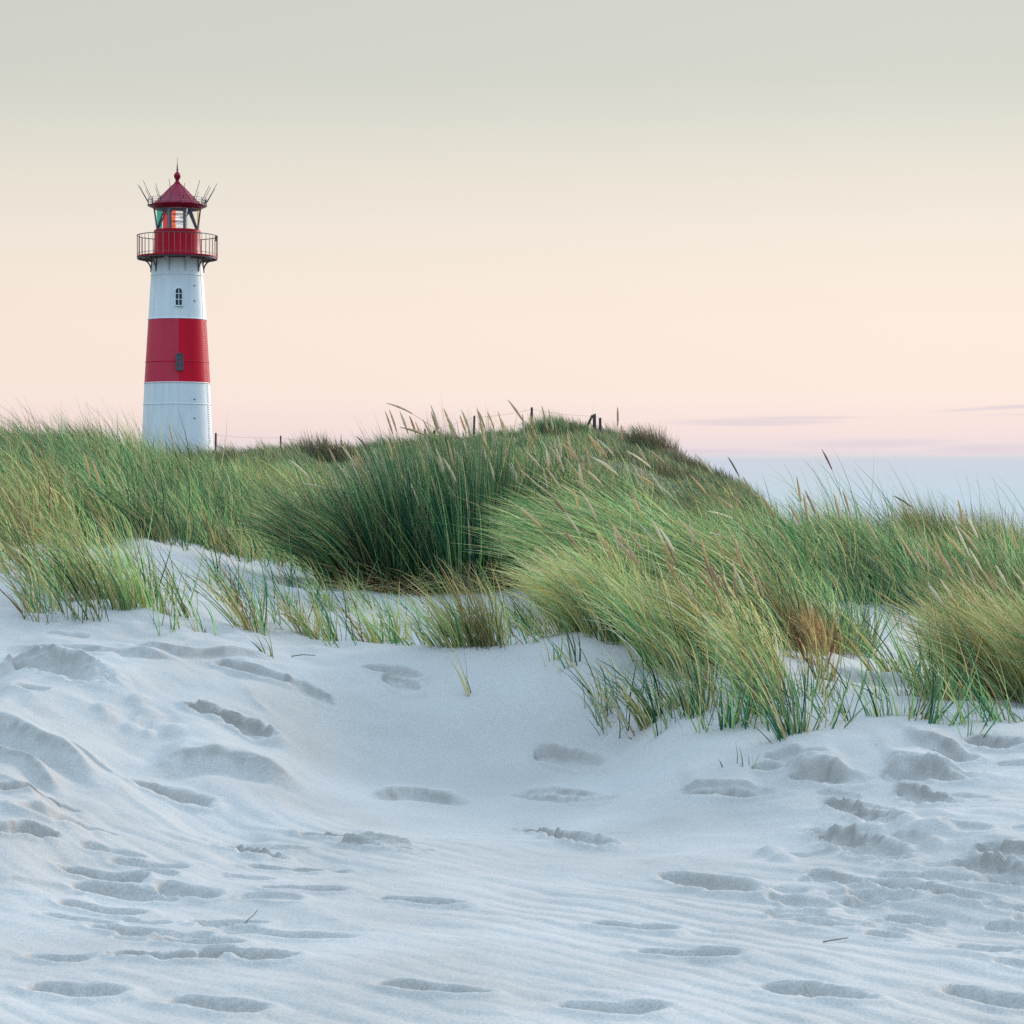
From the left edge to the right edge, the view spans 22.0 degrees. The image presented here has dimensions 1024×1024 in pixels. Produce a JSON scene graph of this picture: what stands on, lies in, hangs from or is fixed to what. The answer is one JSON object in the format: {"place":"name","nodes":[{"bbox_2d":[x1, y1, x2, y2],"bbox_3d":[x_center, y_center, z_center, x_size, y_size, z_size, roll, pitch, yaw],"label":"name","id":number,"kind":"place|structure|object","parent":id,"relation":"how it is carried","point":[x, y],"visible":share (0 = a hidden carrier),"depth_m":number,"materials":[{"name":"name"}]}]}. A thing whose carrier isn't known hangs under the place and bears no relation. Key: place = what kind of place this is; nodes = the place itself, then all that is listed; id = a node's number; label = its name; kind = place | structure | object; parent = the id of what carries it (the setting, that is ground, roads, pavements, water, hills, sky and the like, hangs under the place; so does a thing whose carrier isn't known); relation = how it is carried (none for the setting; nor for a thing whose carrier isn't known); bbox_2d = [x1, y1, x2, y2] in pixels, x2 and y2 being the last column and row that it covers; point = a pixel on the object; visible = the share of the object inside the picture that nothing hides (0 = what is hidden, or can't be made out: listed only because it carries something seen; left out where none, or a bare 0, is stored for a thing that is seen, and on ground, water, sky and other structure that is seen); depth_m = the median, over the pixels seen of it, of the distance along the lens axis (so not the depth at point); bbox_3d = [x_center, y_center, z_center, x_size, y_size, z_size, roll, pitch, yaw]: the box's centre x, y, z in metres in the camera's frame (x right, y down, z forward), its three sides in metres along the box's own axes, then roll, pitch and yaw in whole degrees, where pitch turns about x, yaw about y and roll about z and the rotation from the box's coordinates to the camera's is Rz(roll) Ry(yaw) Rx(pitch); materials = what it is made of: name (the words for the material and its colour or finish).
{"place":"outdoors","nodes":[
{"label":"outdoors","id":0,"kind":"place"},
{"bbox_2d":[133,515,339,635],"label":"sparse dune grass","id":1,"kind":"structure","parent":0,"point":[289,580],"depth_m":20.93,"materials":[{"name":"green plant"}]},
{"bbox_2d":[0,442,1023,1023],"bbox_3d":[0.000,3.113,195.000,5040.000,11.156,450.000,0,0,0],"label":"dune sand","id":2,"kind":"structure","parent":0,"point":[366,832],"depth_m":12.76,"materials":[{"name":"white sand"}]},
{"bbox_2d":[0,541,11,572],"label":"grass tuft","id":3,"kind":"object","parent":2,"relation":"on","point":[7,557],"visible":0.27,"depth_m":19.84,"materials":[{"name":"green plant"}]},
{"bbox_2d":[0,523,78,591],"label":"grass tuft","id":4,"kind":"object","parent":2,"relation":"on","point":[50,550],"visible":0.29,"depth_m":19.41,"materials":[{"name":"green plant"}]},
{"bbox_2d":[0,534,84,597],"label":"grass tuft","id":5,"kind":"object","parent":2,"relation":"on","point":[32,569],"visible":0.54,"depth_m":19.11,"materials":[{"name":"green plant"}]},
{"bbox_2d":[34,531,90,598],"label":"grass tuft","id":6,"kind":"object","parent":2,"relation":"on","point":[70,572],"visible":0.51,"depth_m":19.12,"materials":[{"name":"green plant"}]},
{"bbox_2d":[0,454,144,592],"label":"marram tussock","id":7,"kind":"object","parent":2,"relation":"on","point":[19,537],"visible":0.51,"depth_m":20.23,"materials":[{"name":"green plant"}]},
{"bbox_2d":[57,550,113,608],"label":"grass tuft","id":8,"kind":"object","parent":2,"relation":"on","point":[83,601],"visible":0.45,"depth_m":18.63,"materials":[{"name":"green plant"}]},
{"bbox_2d":[0,503,179,624],"bbox_3d":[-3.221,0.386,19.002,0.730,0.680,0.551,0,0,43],"label":"grass tuft","id":9,"kind":"object","parent":2,"relation":"on","point":[69,579],"visible":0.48,"depth_m":19.00,"materials":[{"name":"green plant"}]},
{"bbox_2d":[55,510,141,598],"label":"grass tuft","id":10,"kind":"object","parent":2,"relation":"on","point":[101,574],"visible":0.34,"depth_m":19.14,"materials":[{"name":"green plant"}]},
{"bbox_2d":[0,402,200,464],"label":"dune grass","id":11,"kind":"structure","parent":2,"relation":"on","point":[46,428],"depth_m":37.23,"materials":[{"name":"green plant"}]},
{"bbox_2d":[52,526,156,610],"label":"grass tuft","id":12,"kind":"object","parent":2,"relation":"on","point":[134,603],"visible":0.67,"depth_m":18.56,"materials":[{"name":"green plant"}]},
{"bbox_2d":[62,503,167,611],"bbox_3d":[-2.830,0.351,18.539,0.746,0.886,0.539,0,0,-44],"label":"grass tuft","id":13,"kind":"object","parent":2,"relation":"on","point":[116,583],"visible":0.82,"depth_m":18.54,"materials":[{"name":"green plant"}]},
{"bbox_2d":[106,508,191,606],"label":"grass tuft","id":14,"kind":"object","parent":2,"relation":"on","point":[151,589],"visible":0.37,"depth_m":18.95,"materials":[{"name":"green plant"}]},
{"bbox_2d":[126,547,187,616],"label":"grass tuft","id":15,"kind":"object","parent":2,"relation":"on","point":[161,604],"visible":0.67,"depth_m":18.62,"materials":[{"name":"green plant"}]},
{"bbox_2d":[0,401,343,572],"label":"dune grass","id":16,"kind":"structure","parent":2,"relation":"on","point":[183,497],"depth_m":26.10,"materials":[{"name":"green plant"}]},
{"bbox_2d":[139,540,205,619],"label":"grass tuft","id":17,"kind":"object","parent":2,"relation":"on","point":[184,609],"visible":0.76,"depth_m":18.67,"materials":[{"name":"green plant"}]},
{"bbox_2d":[137,158,217,454],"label":"lighthouse","id":18,"kind":"object","parent":2,"relation":"on","point":[177,374],"visible":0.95,"depth_m":94.13,"materials":[{"name":"white paint"}]},
{"bbox_2d":[174,287,182,305],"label":"window","id":19,"kind":"structure","parent":18,"relation":"in","point":[178,293],"depth_m":93.99,"materials":[{"name":"white paint"}]},
{"bbox_2d":[176,353,183,370],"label":"window","id":20,"kind":"structure","parent":18,"relation":"in","point":[179,356],"depth_m":93.87,"materials":[{"name":"metal"}]},
{"bbox_2d":[153,546,204,604],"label":"grass tuft","id":21,"kind":"object","parent":2,"relation":"on","point":[185,582],"visible":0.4,"depth_m":19.27,"materials":[{"name":"green plant"}]},
{"bbox_2d":[162,581,215,635],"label":"grass tuft","id":22,"kind":"object","parent":2,"relation":"on","point":[212,618],"visible":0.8,"depth_m":18.33,"materials":[{"name":"green plant"}]},
{"bbox_2d":[153,525,277,635],"bbox_3d":[-2.076,0.499,18.552,0.748,0.819,0.606,0,0,18],"label":"grass tuft","id":23,"kind":"object","parent":2,"relation":"on","point":[236,610],"visible":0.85,"depth_m":18.66,"materials":[{"name":"green plant"}]},
{"bbox_2d":[196,577,238,606],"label":"grass tuft","id":24,"kind":"object","parent":2,"relation":"on","point":[217,594],"visible":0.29,"depth_m":20.32,"materials":[{"name":"green plant"}]},
{"bbox_2d":[204,442,287,463],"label":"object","id":25,"kind":"object","parent":2,"relation":"on","point":[228,457],"visible":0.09,"depth_m":57.87,"materials":[{"name":"green plant"}]},
{"bbox_2d":[238,542,279,631],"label":"grass tuft","id":26,"kind":"object","parent":2,"relation":"on","point":[263,601],"visible":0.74,"depth_m":19.39,"materials":[{"name":"green plant"}]},
{"bbox_2d":[249,619,273,658],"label":"grass tuft","id":27,"kind":"object","parent":2,"relation":"on","point":[270,650],"visible":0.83,"depth_m":17.52,"materials":[{"name":"green plant"}]},
{"bbox_2d":[270,581,310,625],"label":"grass tuft","id":28,"kind":"object","parent":2,"relation":"on","point":[288,606],"visible":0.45,"depth_m":19.90,"materials":[{"name":"green plant"}]},
{"bbox_2d":[271,583,324,636],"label":"grass tuft","id":29,"kind":"object","parent":2,"relation":"on","point":[303,631],"visible":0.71,"depth_m":19.53,"materials":[{"name":"green plant"}]},
{"bbox_2d":[267,575,336,640],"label":"grass tuft","id":30,"kind":"object","parent":2,"relation":"on","point":[308,630],"visible":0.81,"depth_m":19.33,"materials":[{"name":"green plant"}]},
{"bbox_2d":[270,429,361,463],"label":"heather clump","id":31,"kind":"object","parent":2,"relation":"on","point":[326,445],"visible":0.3,"depth_m":65.60,"materials":[{"name":"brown plant"}]},
{"bbox_2d":[302,576,369,641],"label":"grass tuft","id":32,"kind":"object","parent":2,"relation":"on","point":[327,635],"visible":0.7,"depth_m":19.20,"materials":[{"name":"green plant"}]},
{"bbox_2d":[329,590,416,642],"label":"grass tuft","id":33,"kind":"object","parent":2,"relation":"on","point":[383,639],"visible":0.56,"depth_m":19.16,"materials":[{"name":"green plant"}]},
{"bbox_2d":[349,589,405,643],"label":"grass tuft","id":34,"kind":"object","parent":2,"relation":"on","point":[395,636],"visible":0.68,"depth_m":18.91,"materials":[{"name":"green plant"}]},
{"bbox_2d":[362,603,426,646],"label":"grass tuft","id":35,"kind":"object","parent":2,"relation":"on","point":[399,637],"visible":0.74,"depth_m":18.36,"materials":[{"name":"green plant"}]},
{"bbox_2d":[8,414,786,524],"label":"dune grass","id":36,"kind":"structure","parent":2,"relation":"on","point":[685,468],"depth_m":63.68,"materials":[{"name":"green plant"}]},
{"bbox_2d":[295,555,549,647],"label":"sparse dune grass","id":37,"kind":"structure","parent":2,"relation":"on","point":[511,614],"depth_m":20.28,"materials":[{"name":"green plant"}]},
{"bbox_2d":[398,582,461,648],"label":"grass tuft","id":38,"kind":"object","parent":2,"relation":"on","point":[428,640],"visible":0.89,"depth_m":18.07,"materials":[{"name":"green plant"}]},
{"bbox_2d":[388,556,477,651],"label":"grass tuft","id":39,"kind":"object","parent":2,"relation":"on","point":[459,634],"visible":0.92,"depth_m":18.03,"materials":[{"name":"green plant"}]},
{"bbox_2d":[224,400,671,595],"bbox_3d":[-0.588,-0.126,24.279,4.331,1.922,3.438,0,0,0],"label":"marram tussock","id":40,"kind":"object","parent":2,"relation":"on","point":[386,530],"visible":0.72,"depth_m":23.66,"materials":[{"name":"green plant"}]},
{"bbox_2d":[403,560,510,649],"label":"grass tuft","id":41,"kind":"object","parent":2,"relation":"on","point":[472,640],"visible":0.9,"depth_m":18.03,"materials":[{"name":"green plant"}]},
{"bbox_2d":[444,636,470,696],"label":"grass tuft","id":42,"kind":"object","parent":2,"relation":"on","point":[466,689],"visible":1,"depth_m":17.26,"materials":[{"name":"green plant"}]},
{"bbox_2d":[432,554,519,648],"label":"grass tuft","id":43,"kind":"object","parent":2,"relation":"on","point":[500,638],"visible":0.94,"depth_m":18.06,"materials":[{"name":"green plant"}]},
{"bbox_2d":[494,425,526,439],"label":"grass hummock","id":44,"kind":"object","parent":2,"relation":"on","point":[512,430],"depth_m":79.88,"materials":[{"name":"green plant"}]},
{"bbox_2d":[424,407,601,437],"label":"wire fence","id":45,"kind":"object","parent":2,"relation":"on","point":[593,416],"visible":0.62,"depth_m":82.97,"materials":[{"name":"brown wood"}]},
{"bbox_2d":[496,584,546,634],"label":"grass tuft","id":46,"kind":"object","parent":2,"relation":"on","point":[524,616],"visible":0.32,"depth_m":19.77,"materials":[{"name":"green plant"}]},
{"bbox_2d":[536,627,563,666],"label":"grass tuft","id":47,"kind":"object","parent":2,"relation":"on","point":[557,657],"visible":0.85,"depth_m":17.55,"materials":[{"name":"green plant"}]},
{"bbox_2d":[269,454,836,604],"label":"dune grass","id":48,"kind":"structure","parent":2,"relation":"on","point":[716,516],"depth_m":30.68,"materials":[{"name":"green plant"}]},
{"bbox_2d":[516,409,594,437],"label":"grass hummock","id":49,"kind":"object","parent":2,"relation":"on","point":[560,423],"depth_m":80.62,"materials":[{"name":"green plant"}]},
{"bbox_2d":[539,597,580,671],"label":"grass tuft","id":50,"kind":"object","parent":2,"relation":"on","point":[573,649],"visible":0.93,"depth_m":17.34,"materials":[{"name":"green plant"}]},
{"bbox_2d":[594,688,648,738],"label":"grass tuft","id":51,"kind":"object","parent":2,"relation":"on","point":[636,718],"visible":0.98,"depth_m":16.02,"materials":[{"name":"green plant"}]},
{"bbox_2d":[589,642,668,730],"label":"grass tuft","id":52,"kind":"object","parent":2,"relation":"on","point":[644,720],"visible":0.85,"depth_m":16.00,"materials":[{"name":"green plant"}]},
{"bbox_2d":[422,434,840,658],"bbox_3d":[0.801,0.206,20.418,3.128,1.732,6.125,0,0,0],"label":"marram tussock","id":53,"kind":"object","parent":2,"relation":"on","point":[521,533],"visible":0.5,"depth_m":19.61,"materials":[{"name":"green plant"}]},
{"bbox_2d":[479,486,789,698],"bbox_3d":[0.851,0.502,18.079,1.657,1.370,4.634,0,0,-21],"label":"marram tussock","id":54,"kind":"object","parent":2,"relation":"on","point":[617,606],"visible":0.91,"depth_m":17.26,"materials":[{"name":"green plant"}]},
{"bbox_2d":[601,446,684,480],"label":"heather clump","id":55,"kind":"object","parent":2,"relation":"on","point":[624,453],"visible":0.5,"depth_m":61.71,"materials":[{"name":"green plant"}]},
{"bbox_2d":[633,684,667,739],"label":"grass tuft","id":56,"kind":"object","parent":2,"relation":"on","point":[654,716],"visible":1,"depth_m":15.67,"materials":[{"name":"green plant"}]},
{"bbox_2d":[618,422,687,456],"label":"heather clump","id":57,"kind":"object","parent":2,"relation":"on","point":[645,437],"visible":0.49,"depth_m":76.81,"materials":[{"name":"green plant"}]},
{"bbox_2d":[643,662,698,710],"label":"grass tuft","id":58,"kind":"object","parent":2,"relation":"on","point":[662,702],"visible":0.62,"depth_m":15.99,"materials":[{"name":"green plant"}]},
{"bbox_2d":[650,447,699,463],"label":"heather clump","id":59,"kind":"object","parent":2,"relation":"on","point":[676,454],"visible":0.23,"depth_m":75.81,"materials":[{"name":"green plant"}]},
{"bbox_2d":[642,619,727,722],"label":"grass tuft","id":60,"kind":"object","parent":2,"relation":"on","point":[701,691],"visible":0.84,"depth_m":15.72,"materials":[{"name":"green plant"}]},
{"bbox_2d":[673,453,712,471],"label":"heather clump","id":61,"kind":"object","parent":2,"relation":"on","point":[690,461],"visible":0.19,"depth_m":75.33,"materials":[{"name":"green plant"}]},
{"bbox_2d":[673,627,727,707],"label":"grass tuft","id":62,"kind":"object","parent":2,"relation":"on","point":[717,703],"visible":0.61,"depth_m":15.83,"materials":[{"name":"green plant"}]},
{"bbox_2d":[641,463,764,507],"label":"heather clump","id":63,"kind":"object","parent":2,"relation":"on","point":[668,473],"visible":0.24,"depth_m":61.54,"materials":[{"name":"green plant"}]},
{"bbox_2d":[678,649,760,733],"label":"grass tuft","id":64,"kind":"object","parent":2,"relation":"on","point":[734,720],"visible":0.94,"depth_m":15.34,"materials":[{"name":"green plant"}]},
{"bbox_2d":[700,463,741,482],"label":"heather clump","id":65,"kind":"object","parent":2,"relation":"on","point":[715,472],"visible":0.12,"depth_m":73.35,"materials":[{"name":"green plant"}]},
{"bbox_2d":[674,642,781,712],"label":"grass tuft","id":66,"kind":"object","parent":2,"relation":"on","point":[741,661],"visible":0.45,"depth_m":15.64,"materials":[{"name":"green plant"}]},
{"bbox_2d":[707,511,779,567],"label":"grass stalk","id":67,"kind":"object","parent":2,"relation":"on","point":[744,525],"depth_m":23.98,"materials":[{"name":"beige plant"}]},
{"bbox_2d":[706,637,800,696],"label":"grass tuft","id":68,"kind":"object","parent":2,"relation":"on","point":[783,679],"visible":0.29,"depth_m":16.01,"materials":[{"name":"green plant"}]},
{"bbox_2d":[723,654,829,742],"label":"grass tuft","id":69,"kind":"object","parent":2,"relation":"on","point":[780,734],"visible":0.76,"depth_m":14.83,"materials":[{"name":"green plant"}]},
{"bbox_2d":[759,661,830,735],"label":"grass tuft","id":70,"kind":"object","parent":2,"relation":"on","point":[803,725],"visible":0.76,"depth_m":14.86,"materials":[{"name":"green plant"}]},
{"bbox_2d":[767,622,844,698],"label":"grass tuft","id":71,"kind":"object","parent":2,"relation":"on","point":[817,682],"visible":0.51,"depth_m":16.02,"materials":[{"name":"green plant"}]},
{"bbox_2d":[772,616,840,665],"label":"grass tuft","id":72,"kind":"object","parent":2,"relation":"on","point":[805,651],"visible":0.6,"depth_m":18.04,"materials":[{"name":"green plant"}]},
{"bbox_2d":[799,623,841,681],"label":"grass tuft","id":73,"kind":"object","parent":2,"relation":"on","point":[833,677],"visible":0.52,"depth_m":17.26,"materials":[{"name":"green plant"}]},
{"bbox_2d":[799,668,862,712],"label":"grass tuft","id":74,"kind":"object","parent":2,"relation":"on","point":[825,700],"visible":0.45,"depth_m":15.56,"materials":[{"name":"green plant"}]},
{"bbox_2d":[799,663,889,732],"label":"grass tuft","id":75,"kind":"object","parent":2,"relation":"on","point":[848,723],"visible":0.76,"depth_m":14.95,"materials":[{"name":"green plant"}]},
{"bbox_2d":[761,491,935,658],"bbox_3d":[2.345,0.488,19.730,1.602,1.319,1.984,0,0,-39],"label":"marram tussock","id":76,"kind":"object","parent":2,"relation":"on","point":[827,610],"visible":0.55,"depth_m":19.65,"materials":[{"name":"green plant"}]},
{"bbox_2d":[814,568,898,651],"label":"grass tuft","id":77,"kind":"object","parent":2,"relation":"on","point":[852,617],"visible":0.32,"depth_m":19.76,"materials":[{"name":"green plant"}]},
{"bbox_2d":[815,612,899,672],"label":"grass tuft","id":78,"kind":"object","parent":2,"relation":"on","point":[862,659],"visible":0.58,"depth_m":18.04,"materials":[{"name":"green plant"}]},
{"bbox_2d":[723,493,1023,624],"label":"dune grass","id":79,"kind":"structure","parent":2,"relation":"on","point":[900,561],"depth_m":25.16,"materials":[{"name":"green plant"}]},
{"bbox_2d":[844,651,907,716],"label":"grass tuft","id":80,"kind":"object","parent":2,"relation":"on","point":[876,709],"visible":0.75,"depth_m":15.40,"materials":[{"name":"green plant"}]},
{"bbox_2d":[834,578,920,678],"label":"grass tuft","id":81,"kind":"object","parent":2,"relation":"on","point":[880,660],"visible":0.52,"depth_m":17.97,"materials":[{"name":"green plant"}]},
{"bbox_2d":[747,606,1023,728],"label":"sparse dune grass","id":82,"kind":"structure","parent":2,"relation":"on","point":[975,694],"depth_m":15.25,"materials":[{"name":"green plant"}]},
{"bbox_2d":[881,664,945,716],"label":"grass tuft","id":83,"kind":"object","parent":2,"relation":"on","point":[896,711],"visible":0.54,"depth_m":15.39,"materials":[{"name":"green plant"}]},
{"bbox_2d":[866,577,960,697],"bbox_3d":[2.530,0.804,16.451,0.670,0.800,0.937,0,0,11],"label":"grass tuft","id":84,"kind":"object","parent":2,"relation":"on","point":[911,675],"visible":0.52,"depth_m":16.41,"materials":[{"name":"green plant"}]},
{"bbox_2d":[873,603,982,700],"bbox_3d":[2.544,0.858,16.237,0.662,0.694,0.711,0,0,0],"label":"grass tuft","id":85,"kind":"object","parent":2,"relation":"on","point":[928,683],"visible":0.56,"depth_m":16.16,"materials":[{"name":"green plant"}]},
{"bbox_2d":[855,516,1023,703],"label":"marram tussock","id":86,"kind":"object","parent":2,"relation":"on","point":[1004,637],"visible":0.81,"depth_m":16.34,"materials":[{"name":"green plant"}]},
{"bbox_2d":[907,656,972,720],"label":"grass tuft","id":87,"kind":"object","parent":2,"relation":"on","point":[927,714],"visible":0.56,"depth_m":15.15,"materials":[{"name":"green plant"}]},
{"bbox_2d":[870,491,1023,551],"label":"marram tussock","id":88,"kind":"object","parent":2,"relation":"on","point":[946,522],"visible":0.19,"depth_m":31.13,"materials":[{"name":"green plant"}]},
{"bbox_2d":[932,500,973,616],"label":"grass stalk","id":89,"kind":"object","parent":2,"relation":"on","point":[960,511],"depth_m":23.97,"materials":[{"name":"green plant"}]},
{"bbox_2d":[928,659,982,725],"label":"grass tuft","id":90,"kind":"object","parent":2,"relation":"on","point":[932,720],"visible":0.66,"depth_m":14.88,"materials":[{"name":"green plant"}]},
{"bbox_2d":[937,680,1018,737],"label":"grass tuft","id":91,"kind":"object","parent":2,"relation":"on","point":[978,717],"visible":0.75,"depth_m":14.38,"materials":[{"name":"green plant"}]},
{"bbox_2d":[970,664,1019,721],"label":"grass tuft","id":92,"kind":"object","parent":2,"relation":"on","point":[997,713],"visible":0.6,"depth_m":14.96,"materials":[{"name":"green plant"}]},
{"bbox_2d":[0,0,1023,511],"label":"sky","id":93,"kind":"structure","parent":0,"point":[780,234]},
{"bbox_2d":[546,628,794,737],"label":"sparse dune grass","id":94,"kind":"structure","parent":0,"point":[596,705],"depth_m":15.95,"materials":[{"name":"green plant"}]},
{"bbox_2d":[777,476,809,575],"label":"grass stalk","id":95,"kind":"object","parent":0,"point":[798,487],"depth_m":24.48,"materials":[{"name":"green plant"}]},
{"bbox_2d":[819,490,866,604],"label":"grass stalk","id":96,"kind":"object","parent":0,"point":[846,502],"depth_m":24.79,"materials":[{"name":"green plant"}]},
{"bbox_2d":[704,451,1023,564],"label":"dune grass","id":97,"kind":"structure","parent":0,"point":[835,517],"depth_m":28.97,"materials":[{"name":"green plant"}]},
{"bbox_2d":[860,516,901,628],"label":"grass stalk","id":98,"kind":"object","parent":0,"point":[871,529],"depth_m":22.49,"materials":[{"name":"green plant"}]},
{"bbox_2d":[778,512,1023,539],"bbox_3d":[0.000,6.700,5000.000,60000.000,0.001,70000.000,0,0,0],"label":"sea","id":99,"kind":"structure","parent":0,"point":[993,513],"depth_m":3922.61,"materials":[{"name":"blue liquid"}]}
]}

